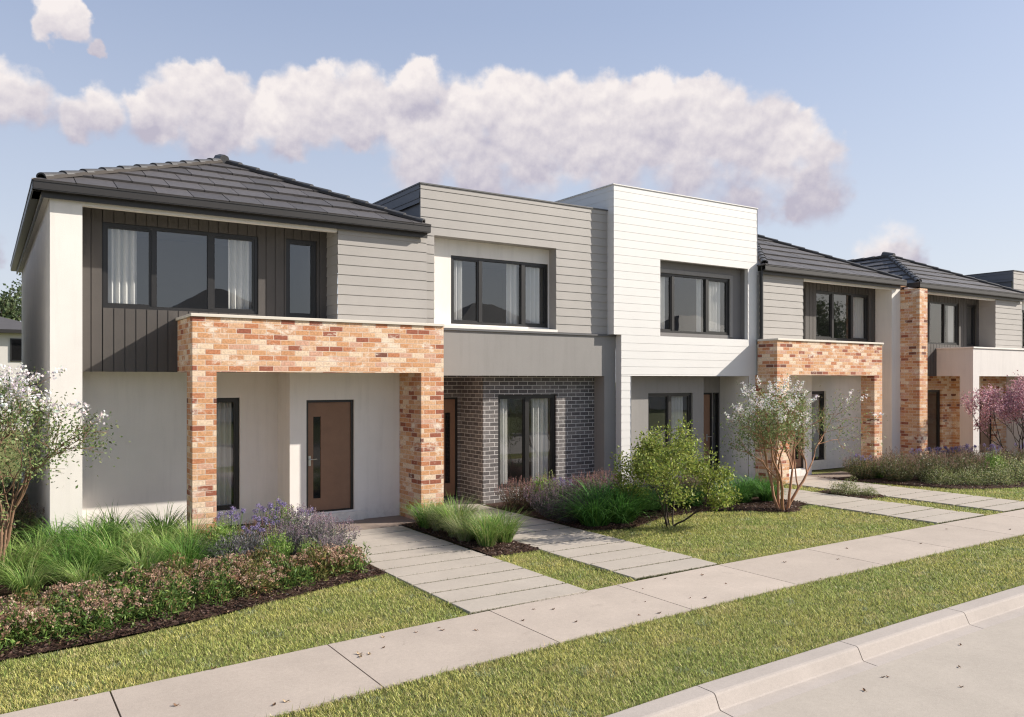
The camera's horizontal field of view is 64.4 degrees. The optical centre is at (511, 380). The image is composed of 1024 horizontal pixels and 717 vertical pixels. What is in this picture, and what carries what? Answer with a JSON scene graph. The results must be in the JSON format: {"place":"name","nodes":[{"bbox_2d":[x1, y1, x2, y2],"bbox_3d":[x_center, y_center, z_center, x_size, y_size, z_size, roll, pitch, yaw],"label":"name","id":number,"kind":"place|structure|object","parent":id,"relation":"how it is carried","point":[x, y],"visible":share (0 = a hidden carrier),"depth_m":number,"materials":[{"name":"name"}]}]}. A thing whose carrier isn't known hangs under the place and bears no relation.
{"place":"outdoors","nodes":[
{"label":"outdoors","id":0,"kind":"place"},
{"bbox_2d":[10,154,444,540],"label":"terrace house","id":1,"kind":"structure","parent":0,"point":[197,338],"depth_m":14.37,"materials":[{"name":"paint"}]},
{"bbox_2d":[102,222,257,313],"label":"window","id":2,"kind":"structure","parent":1,"relation":"in","point":[144,267],"depth_m":14.42,"materials":[{"name":"glass"}]},
{"bbox_2d":[217,398,238,510],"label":"window","id":3,"kind":"structure","parent":1,"relation":"in","point":[227,408],"depth_m":14.74,"materials":[{"name":"glass"}]},
{"bbox_2d":[286,238,316,317],"bbox_3d":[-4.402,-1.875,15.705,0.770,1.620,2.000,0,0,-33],"label":"window","id":4,"kind":"structure","parent":1,"relation":"in","point":[301,255],"depth_m":15.72,"materials":[{"name":"glass"}]},
{"bbox_2d":[306,400,352,512],"bbox_3d":[-3.364,1.388,14.973,0.913,2.065,0.168,0,0,-33],"label":"door","id":5,"kind":"structure","parent":1,"relation":"in","point":[329,423],"depth_m":14.97,"materials":[{"name":"wood"}]},
{"bbox_2d":[0,573,469,713],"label":"lawn grass","id":6,"kind":"structure","parent":0,"point":[196,641],"depth_m":8.15,"materials":[{"name":"green plant"}]},
{"bbox_2d":[324,526,587,613],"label":"garden path","id":7,"kind":"structure","parent":0,"point":[391,540],"depth_m":10.96,"materials":[{"name":"concrete"}]},
{"bbox_2d":[337,182,615,505],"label":"terrace house","id":8,"kind":"structure","parent":0,"point":[529,367],"depth_m":17.68,"materials":[{"name":"wood"}]},
{"bbox_2d":[444,397,456,497],"bbox_3d":[-1.586,1.463,17.631,0.880,2.195,0.168,0,0,-33],"label":"door","id":9,"kind":"structure","parent":8,"relation":"in","point":[450,403],"depth_m":17.79,"materials":[{"name":"wood"}]},
{"bbox_2d":[451,255,547,327],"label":"window","id":10,"kind":"structure","parent":8,"relation":"in","point":[484,291],"depth_m":17.84,"materials":[{"name":"glass"}]},
{"bbox_2d":[498,394,554,488],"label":"window","id":11,"kind":"structure","parent":8,"relation":"in","point":[526,423],"depth_m":18.07,"materials":[{"name":"glass"}]},
{"bbox_2d":[0,431,1023,716],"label":"yard ground","id":12,"kind":"structure","parent":0,"point":[458,699],"depth_m":8.38,"materials":[{"name":"plant"}]},
{"bbox_2d":[0,317,21,430],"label":"neighbour house","id":13,"kind":"structure","parent":12,"relation":"on","point":[11,342],"depth_m":42.59,"materials":[{"name":"paint"}]},
{"bbox_2d":[0,281,21,320],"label":"tall tree","id":14,"kind":"object","parent":12,"relation":"on","point":[8,305],"visible":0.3,"depth_m":56.24,"materials":[{"name":"green plant"}]},
{"bbox_2d":[0,529,386,659],"bbox_3d":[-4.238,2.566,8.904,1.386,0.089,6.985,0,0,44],"label":"mulch","id":15,"kind":"object","parent":12,"relation":"on","point":[40,648],"visible":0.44,"depth_m":8.93,"materials":[{"name":"brown plant"}]},
{"bbox_2d":[0,494,45,551],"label":"hedge shrub","id":16,"kind":"object","parent":15,"relation":"on","point":[24,521],"visible":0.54,"depth_m":12.49,"materials":[{"name":"green plant"}]},
{"bbox_2d":[0,597,64,653],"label":"groundcover shrub","id":17,"kind":"object","parent":15,"relation":"on","point":[20,615],"visible":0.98,"depth_m":7.97,"materials":[{"name":"green plant"}]},
{"bbox_2d":[0,529,66,584],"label":"grass tuft","id":18,"kind":"object","parent":15,"relation":"on","point":[17,559],"visible":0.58,"depth_m":10.30,"materials":[{"name":"green plant"}]},
{"bbox_2d":[0,585,68,629],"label":"groundcover shrub","id":19,"kind":"object","parent":15,"relation":"on","point":[29,600],"visible":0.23,"depth_m":8.78,"materials":[{"name":"pink plant"}]},
{"bbox_2d":[0,547,73,597],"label":"grass tuft","id":20,"kind":"object","parent":15,"relation":"on","point":[33,582],"visible":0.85,"depth_m":9.68,"materials":[{"name":"green plant"}]},
{"bbox_2d":[2,523,91,574],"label":"grass tuft","id":21,"kind":"object","parent":15,"relation":"on","point":[45,545],"visible":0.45,"depth_m":10.87,"materials":[{"name":"green plant"}]},
{"bbox_2d":[12,513,102,557],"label":"grass tuft","id":22,"kind":"object","parent":15,"relation":"on","point":[47,532],"visible":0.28,"depth_m":11.82,"materials":[{"name":"green plant"}]},
{"bbox_2d":[18,532,112,584],"bbox_3d":[-5.637,2.269,10.345,1.320,0.641,1.365,0,0,-9],"label":"grass tuft","id":23,"kind":"object","parent":15,"relation":"on","point":[58,560],"visible":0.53,"depth_m":10.30,"materials":[{"name":"green plant"}]},
{"bbox_2d":[0,362,130,566],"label":"crepe myrtle","id":24,"kind":"object","parent":15,"relation":"on","point":[18,396],"visible":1,"depth_m":10.00,"materials":[{"name":"white plant"}]},
{"bbox_2d":[17,589,120,644],"bbox_3d":[-4.548,2.396,8.400,1.018,0.433,1.045,0,0,-41],"label":"groundcover shrub","id":25,"kind":"object","parent":15,"relation":"on","point":[69,622],"visible":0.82,"depth_m":8.33,"materials":[{"name":"green plant"}]},
{"bbox_2d":[32,573,114,612],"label":"groundcover shrub","id":26,"kind":"object","parent":15,"relation":"on","point":[85,586],"visible":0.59,"depth_m":9.14,"materials":[{"name":"pink plant"}]},
{"bbox_2d":[39,548,126,588],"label":"grass tuft","id":27,"kind":"object","parent":15,"relation":"on","point":[82,574],"visible":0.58,"depth_m":9.91,"materials":[{"name":"green plant"}]},
{"bbox_2d":[29,506,139,559],"bbox_3d":[-5.934,2.208,11.411,1.651,0.763,1.680,0,0,7],"label":"grass tuft","id":28,"kind":"object","parent":15,"relation":"on","point":[87,535],"visible":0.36,"depth_m":11.42,"materials":[{"name":"green plant"}]},
{"bbox_2d":[35,509,149,550],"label":"grass tuft","id":29,"kind":"object","parent":15,"relation":"on","point":[83,525],"visible":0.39,"depth_m":11.94,"materials":[{"name":"green plant"}]},
{"bbox_2d":[47,531,150,579],"bbox_3d":[-5.320,2.269,10.569,1.365,0.641,1.320,0,0,34],"label":"grass tuft","id":30,"kind":"object","parent":15,"relation":"on","point":[95,561],"visible":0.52,"depth_m":10.51,"materials":[{"name":"green plant"}]},
{"bbox_2d":[64,503,149,545],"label":"grass tuft","id":31,"kind":"object","parent":15,"relation":"on","point":[111,521],"visible":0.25,"depth_m":12.73,"materials":[{"name":"green plant"}]},
{"bbox_2d":[53,519,172,574],"bbox_3d":[-5.294,2.237,10.836,1.560,0.706,1.536,0,0,16],"label":"grass tuft","id":32,"kind":"object","parent":15,"relation":"on","point":[124,548],"visible":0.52,"depth_m":10.86,"materials":[{"name":"green plant"}]},
{"bbox_2d":[70,580,163,631],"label":"groundcover shrub","id":33,"kind":"object","parent":15,"relation":"on","point":[111,606],"visible":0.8,"depth_m":8.71,"materials":[{"name":"green plant"}]},
{"bbox_2d":[84,556,164,606],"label":"groundcover shrub","id":34,"kind":"object","parent":15,"relation":"on","point":[138,582],"visible":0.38,"depth_m":9.57,"materials":[{"name":"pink plant"}]},
{"bbox_2d":[88,513,185,557],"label":"grass tuft","id":35,"kind":"object","parent":15,"relation":"on","point":[140,530],"visible":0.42,"depth_m":11.90,"materials":[{"name":"green plant"}]},
{"bbox_2d":[93,527,188,580],"bbox_3d":[-4.647,2.279,10.340,1.463,0.623,1.485,0,0,41],"label":"grass tuft","id":36,"kind":"object","parent":15,"relation":"on","point":[145,563],"visible":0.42,"depth_m":10.36,"materials":[{"name":"green plant"}]},
{"bbox_2d":[118,567,199,620],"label":"groundcover shrub","id":37,"kind":"object","parent":15,"relation":"on","point":[163,593],"visible":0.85,"depth_m":9.05,"materials":[{"name":"green plant"}]},
{"bbox_2d":[123,501,207,544],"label":"grass tuft","id":38,"kind":"object","parent":15,"relation":"on","point":[155,519],"visible":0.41,"depth_m":12.81,"materials":[{"name":"green plant"}]},
{"bbox_2d":[123,516,214,567],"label":"grass tuft","id":39,"kind":"object","parent":15,"relation":"on","point":[172,541],"visible":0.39,"depth_m":11.39,"materials":[{"name":"green plant"}]},
{"bbox_2d":[140,549,216,598],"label":"groundcover shrub","id":40,"kind":"object","parent":15,"relation":"on","point":[180,568],"visible":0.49,"depth_m":9.96,"materials":[{"name":"pink plant"}]},
{"bbox_2d":[134,524,229,574],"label":"grass tuft","id":41,"kind":"object","parent":15,"relation":"on","point":[194,551],"visible":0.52,"depth_m":10.79,"materials":[{"name":"green plant"}]},
{"bbox_2d":[153,511,231,552],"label":"grass tuft","id":42,"kind":"object","parent":15,"relation":"on","point":[190,528],"visible":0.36,"depth_m":12.20,"materials":[{"name":"green plant"}]},
{"bbox_2d":[171,559,246,607],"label":"groundcover shrub","id":43,"kind":"object","parent":15,"relation":"on","point":[202,588],"visible":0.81,"depth_m":9.56,"materials":[{"name":"green plant"}]},
{"bbox_2d":[185,546,255,584],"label":"groundcover shrub","id":44,"kind":"object","parent":15,"relation":"on","point":[230,560],"visible":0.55,"depth_m":10.30,"materials":[{"name":"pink plant"}]},
{"bbox_2d":[200,513,241,556],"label":"upright herb","id":45,"kind":"object","parent":15,"relation":"on","point":[223,532],"visible":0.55,"depth_m":11.92,"materials":[{"name":"green plant"}]},
{"bbox_2d":[208,528,271,562],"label":"silver bush","id":46,"kind":"object","parent":15,"relation":"on","point":[243,546],"visible":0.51,"depth_m":11.22,"materials":[{"name":"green plant"}]},
{"bbox_2d":[220,544,281,577],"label":"groundcover shrub","id":47,"kind":"object","parent":15,"relation":"on","point":[260,556],"visible":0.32,"depth_m":10.87,"materials":[{"name":"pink plant"}]},
{"bbox_2d":[215,557,286,600],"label":"groundcover shrub","id":48,"kind":"object","parent":15,"relation":"on","point":[247,583],"visible":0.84,"depth_m":9.86,"materials":[{"name":"green plant"}]},
{"bbox_2d":[257,523,294,560],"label":"upright herb","id":49,"kind":"object","parent":15,"relation":"on","point":[287,547],"visible":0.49,"depth_m":11.35,"materials":[{"name":"green plant"}]},
{"bbox_2d":[254,521,312,554],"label":"lavender bush","id":50,"kind":"object","parent":15,"relation":"on","point":[287,540],"visible":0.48,"depth_m":12.01,"materials":[{"name":"purple plant"}]},
{"bbox_2d":[251,546,319,591],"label":"groundcover shrub","id":51,"kind":"object","parent":15,"relation":"on","point":[299,570],"visible":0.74,"depth_m":10.27,"materials":[{"name":"green plant"}]},
{"bbox_2d":[256,502,330,545],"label":"lavender bush","id":52,"kind":"object","parent":15,"relation":"on","point":[299,520],"visible":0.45,"depth_m":12.66,"materials":[{"name":"purple plant"}]},
{"bbox_2d":[284,540,353,581],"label":"groundcover shrub","id":53,"kind":"object","parent":15,"relation":"on","point":[308,559],"visible":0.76,"depth_m":10.69,"materials":[{"name":"green plant"}]},
{"bbox_2d":[288,512,361,548],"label":"lavender bush","id":54,"kind":"object","parent":15,"relation":"on","point":[318,535],"visible":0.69,"depth_m":12.12,"materials":[{"name":"purple plant"}]},
{"bbox_2d":[313,539,371,576],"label":"groundcover shrub","id":55,"kind":"object","parent":15,"relation":"on","point":[353,550],"visible":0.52,"depth_m":11.03,"materials":[{"name":"green plant"}]},
{"bbox_2d":[218,515,415,537],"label":"porch floor","id":56,"kind":"structure","parent":12,"relation":"on","point":[378,522],"depth_m":14.84,"materials":[{"name":"concrete"}]},
{"bbox_2d":[400,521,538,556],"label":"mulch","id":57,"kind":"object","parent":12,"relation":"on","point":[481,548],"visible":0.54,"depth_m":12.62,"materials":[{"name":"brown plant"}]},
{"bbox_2d":[394,494,451,528],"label":"grass tuft","id":58,"kind":"object","parent":57,"relation":"on","point":[423,522],"visible":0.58,"depth_m":14.14,"materials":[{"name":"green plant"}]},
{"bbox_2d":[418,490,491,530],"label":"grass tuft","id":59,"kind":"object","parent":57,"relation":"on","point":[447,515],"visible":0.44,"depth_m":13.78,"materials":[{"name":"green plant"}]},
{"bbox_2d":[429,508,492,541],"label":"grass tuft","id":60,"kind":"object","parent":57,"relation":"on","point":[463,533],"visible":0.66,"depth_m":12.97,"materials":[{"name":"green plant"}]},
{"bbox_2d":[455,506,518,546],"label":"grass tuft","id":61,"kind":"object","parent":57,"relation":"on","point":[489,538],"visible":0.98,"depth_m":12.56,"materials":[{"name":"green plant"}]},
{"bbox_2d":[476,508,535,543],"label":"grass tuft","id":62,"kind":"object","parent":57,"relation":"on","point":[504,537],"visible":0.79,"depth_m":12.88,"materials":[{"name":"green plant"}]},
{"bbox_2d":[0,509,1023,716],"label":"footpath","id":63,"kind":"structure","parent":12,"relation":"on","point":[304,677],"depth_m":8.25,"materials":[{"name":"concrete"}]},
{"bbox_2d":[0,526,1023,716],"bbox_3d":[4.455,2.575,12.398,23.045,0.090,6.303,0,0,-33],"label":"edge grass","id":64,"kind":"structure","parent":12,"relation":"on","point":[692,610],"depth_m":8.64,"materials":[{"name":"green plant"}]},
{"bbox_2d":[529,183,757,484],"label":"terrace house","id":65,"kind":"structure","parent":12,"relation":"on","point":[682,308],"depth_m":19.76,"materials":[{"name":"wood"}]},
{"bbox_2d":[609,273,728,336],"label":"window","id":66,"kind":"structure","parent":65,"relation":"in","point":[689,304],"depth_m":20.63,"materials":[{"name":"glass"}]},
{"bbox_2d":[648,393,690,480],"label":"window","id":67,"kind":"structure","parent":65,"relation":"in","point":[662,407],"depth_m":20.20,"materials":[{"name":"glass"}]},
{"bbox_2d":[704,393,711,474],"bbox_3d":[4.883,1.420,21.167,0.820,2.200,0.168,0,0,-33],"label":"door","id":68,"kind":"structure","parent":65,"relation":"in","point":[707,396],"depth_m":21.34,"materials":[{"name":"metal"}]},
{"bbox_2d":[485,493,806,529],"bbox_3d":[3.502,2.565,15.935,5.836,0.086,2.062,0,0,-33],"label":"mulch","id":69,"kind":"object","parent":12,"relation":"on","point":[641,517],"visible":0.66,"depth_m":16.09,"materials":[{"name":"brown plant"}]},
{"bbox_2d":[494,475,539,510],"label":"bronze shrub","id":70,"kind":"object","parent":69,"relation":"on","point":[519,499],"visible":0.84,"depth_m":16.10,"materials":[{"name":"brown plant"}]},
{"bbox_2d":[523,474,583,513],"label":"dark shrub","id":71,"kind":"object","parent":69,"relation":"on","point":[533,495],"visible":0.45,"depth_m":15.68,"materials":[{"name":"brown plant"}]},
{"bbox_2d":[530,484,583,519],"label":"dark shrub","id":72,"kind":"object","parent":69,"relation":"on","point":[544,509],"visible":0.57,"depth_m":15.10,"materials":[{"name":"green plant"}]},
{"bbox_2d":[546,486,642,526],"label":"grass tuft","id":73,"kind":"object","parent":69,"relation":"on","point":[586,519],"visible":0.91,"depth_m":14.29,"materials":[{"name":"green plant"}]},
{"bbox_2d":[549,478,653,505],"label":"grass tuft","id":74,"kind":"object","parent":69,"relation":"on","point":[584,487],"visible":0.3,"depth_m":15.65,"materials":[{"name":"green plant"}]},
{"bbox_2d":[568,478,670,523],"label":"grass tuft","id":75,"kind":"object","parent":69,"relation":"on","point":[631,515],"visible":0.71,"depth_m":14.61,"materials":[{"name":"green plant"}]},
{"bbox_2d":[721,474,767,502],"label":"grass tuft","id":76,"kind":"object","parent":69,"relation":"on","point":[748,494],"visible":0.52,"depth_m":17.11,"materials":[{"name":"green plant"}]},
{"bbox_2d":[745,474,794,501],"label":"grass tuft","id":77,"kind":"object","parent":69,"relation":"on","point":[766,494],"visible":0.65,"depth_m":17.27,"materials":[{"name":"green plant"}]},
{"bbox_2d":[713,373,887,512],"bbox_3d":[5.829,1.251,16.808,4.229,2.850,2.748,0,0,-33],"label":"crepe myrtle","id":78,"kind":"object","parent":69,"relation":"on","point":[777,421],"visible":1,"depth_m":16.30,"materials":[{"name":"green plant"}]},
{"bbox_2d":[603,414,746,526],"bbox_3d":[2.967,1.618,14.690,2.398,2.094,3.372,0,0,-1],"label":"leafy shrub","id":79,"kind":"object","parent":12,"relation":"on","point":[651,459],"visible":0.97,"depth_m":14.25,"materials":[{"name":"green plant"}]},
{"bbox_2d":[367,486,1023,614],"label":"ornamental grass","id":80,"kind":"structure","parent":12,"relation":"on","point":[648,577],"depth_m":11.54,"materials":[{"name":"green plant"}]},
{"bbox_2d":[834,474,1023,488],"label":"garden bed","id":81,"kind":"object","parent":12,"relation":"on","point":[914,480],"visible":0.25,"depth_m":20.37,"materials":[{"name":"soil"}]},
{"bbox_2d":[841,450,885,478],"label":"hedge shrub","id":82,"kind":"object","parent":81,"relation":"on","point":[859,471],"visible":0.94,"depth_m":21.27,"materials":[{"name":"green plant"}]},
{"bbox_2d":[872,450,922,481],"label":"hedge shrub","id":83,"kind":"object","parent":81,"relation":"on","point":[893,472],"visible":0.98,"depth_m":20.78,"materials":[{"name":"green plant"}]},
{"bbox_2d":[903,449,956,480],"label":"hedge shrub","id":84,"kind":"object","parent":81,"relation":"on","point":[925,468],"visible":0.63,"depth_m":20.89,"materials":[{"name":"green plant"}]},
{"bbox_2d":[918,464,962,484],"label":"pale shrub","id":85,"kind":"object","parent":81,"relation":"on","point":[942,479],"visible":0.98,"depth_m":20.25,"materials":[{"name":"green plant"}]},
{"bbox_2d":[938,448,990,479],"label":"hedge shrub","id":86,"kind":"object","parent":81,"relation":"on","point":[961,465],"visible":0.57,"depth_m":21.03,"materials":[{"name":"green plant"}]},
{"bbox_2d":[948,463,996,485],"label":"pale shrub","id":87,"kind":"object","parent":81,"relation":"on","point":[972,480],"visible":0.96,"depth_m":20.13,"materials":[{"name":"green plant"}]},
{"bbox_2d":[960,370,1023,461],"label":"blossom tree","id":88,"kind":"object","parent":81,"relation":"on","point":[1007,405],"visible":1,"depth_m":23.50,"materials":[{"name":"pink plant"}]},
{"bbox_2d":[976,461,1019,485],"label":"pale shrub","id":89,"kind":"object","parent":81,"relation":"on","point":[1004,480],"visible":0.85,"depth_m":20.25,"materials":[{"name":"green plant"}]},
{"bbox_2d":[989,453,1023,482],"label":"pale shrub","id":90,"kind":"object","parent":81,"relation":"on","point":[1019,474],"visible":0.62,"depth_m":20.82,"materials":[{"name":"green plant"}]},
{"bbox_2d":[0,0,1023,321],"label":"sky","id":91,"kind":"structure","parent":0,"point":[853,129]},
{"bbox_2d":[493,549,636,590],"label":"lawn grass","id":92,"kind":"structure","parent":0,"point":[570,573],"depth_m":11.19,"materials":[{"name":"green plant"}]},
{"bbox_2d":[445,500,716,579],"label":"garden path","id":93,"kind":"structure","parent":0,"point":[544,535],"depth_m":12.39,"materials":[{"name":"concrete"}]},
{"bbox_2d":[585,505,938,564],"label":"lawn grass","id":94,"kind":"structure","parent":0,"point":[850,519],"depth_m":14.10,"materials":[{"name":"green plant"}]},
{"bbox_2d":[736,234,906,484],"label":"terrace house","id":95,"kind":"structure","parent":0,"point":[830,324],"depth_m":22.77,"materials":[{"name":"brick"}]},
{"bbox_2d":[812,391,823,459],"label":"window","id":96,"kind":"structure","parent":95,"relation":"in","point":[819,451],"depth_m":23.96,"materials":[{"name":"glass"}]},
{"bbox_2d":[804,288,867,340],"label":"window","id":97,"kind":"structure","parent":95,"relation":"in","point":[839,316],"depth_m":24.31,"materials":[{"name":"glass"}]},
{"bbox_2d":[708,480,983,524],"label":"garden path","id":98,"kind":"structure","parent":0,"point":[833,501],"depth_m":16.55,"materials":[{"name":"concrete"}]},
{"bbox_2d":[738,615,1023,716],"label":"road","id":99,"kind":"structure","parent":0,"point":[988,675],"depth_m":7.25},
{"bbox_2d":[604,585,1023,716],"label":"kerb","id":100,"kind":"structure","parent":99,"relation":"on","point":[748,691],"depth_m":7.63,"materials":[{"name":"concrete"}]},
{"bbox_2d":[787,476,1023,511],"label":"garden path","id":101,"kind":"structure","parent":0,"point":[939,497],"depth_m":18.16,"materials":[{"name":"concrete"}]},
{"bbox_2d":[846,252,1023,459],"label":"terrace house","id":102,"kind":"structure","parent":0,"point":[950,351],"depth_m":26.76,"materials":[{"name":"brick"}]},
{"bbox_2d":[927,390,939,450],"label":"window","id":103,"kind":"structure","parent":102,"relation":"in","point":[933,396],"depth_m":27.64,"materials":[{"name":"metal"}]},
{"bbox_2d":[927,301,957,344],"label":"window","id":104,"kind":"structure","parent":102,"relation":"in","point":[942,317],"depth_m":27.03,"materials":[{"name":"glass"}]},
{"bbox_2d":[967,304,974,346],"bbox_3d":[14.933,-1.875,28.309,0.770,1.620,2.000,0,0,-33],"label":"window","id":105,"kind":"structure","parent":102,"relation":"in","point":[970,308],"depth_m":27.67,"materials":[{"name":"glass"}]},
{"bbox_2d":[869,496,1002,515],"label":"lawn grass","id":106,"kind":"structure","parent":0,"point":[949,507],"depth_m":16.89,"materials":[{"name":"green plant"}]},
{"bbox_2d":[862,482,1023,500],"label":"lawn grass","id":107,"kind":"structure","parent":0,"point":[1016,491],"depth_m":19.09,"materials":[{"name":"green plant"}]},
{"bbox_2d":[966,270,1023,348],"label":"terrace house","id":108,"kind":"structure","parent":0,"point":[1013,279],"depth_m":28.83,"materials":[{"name":"metal"}]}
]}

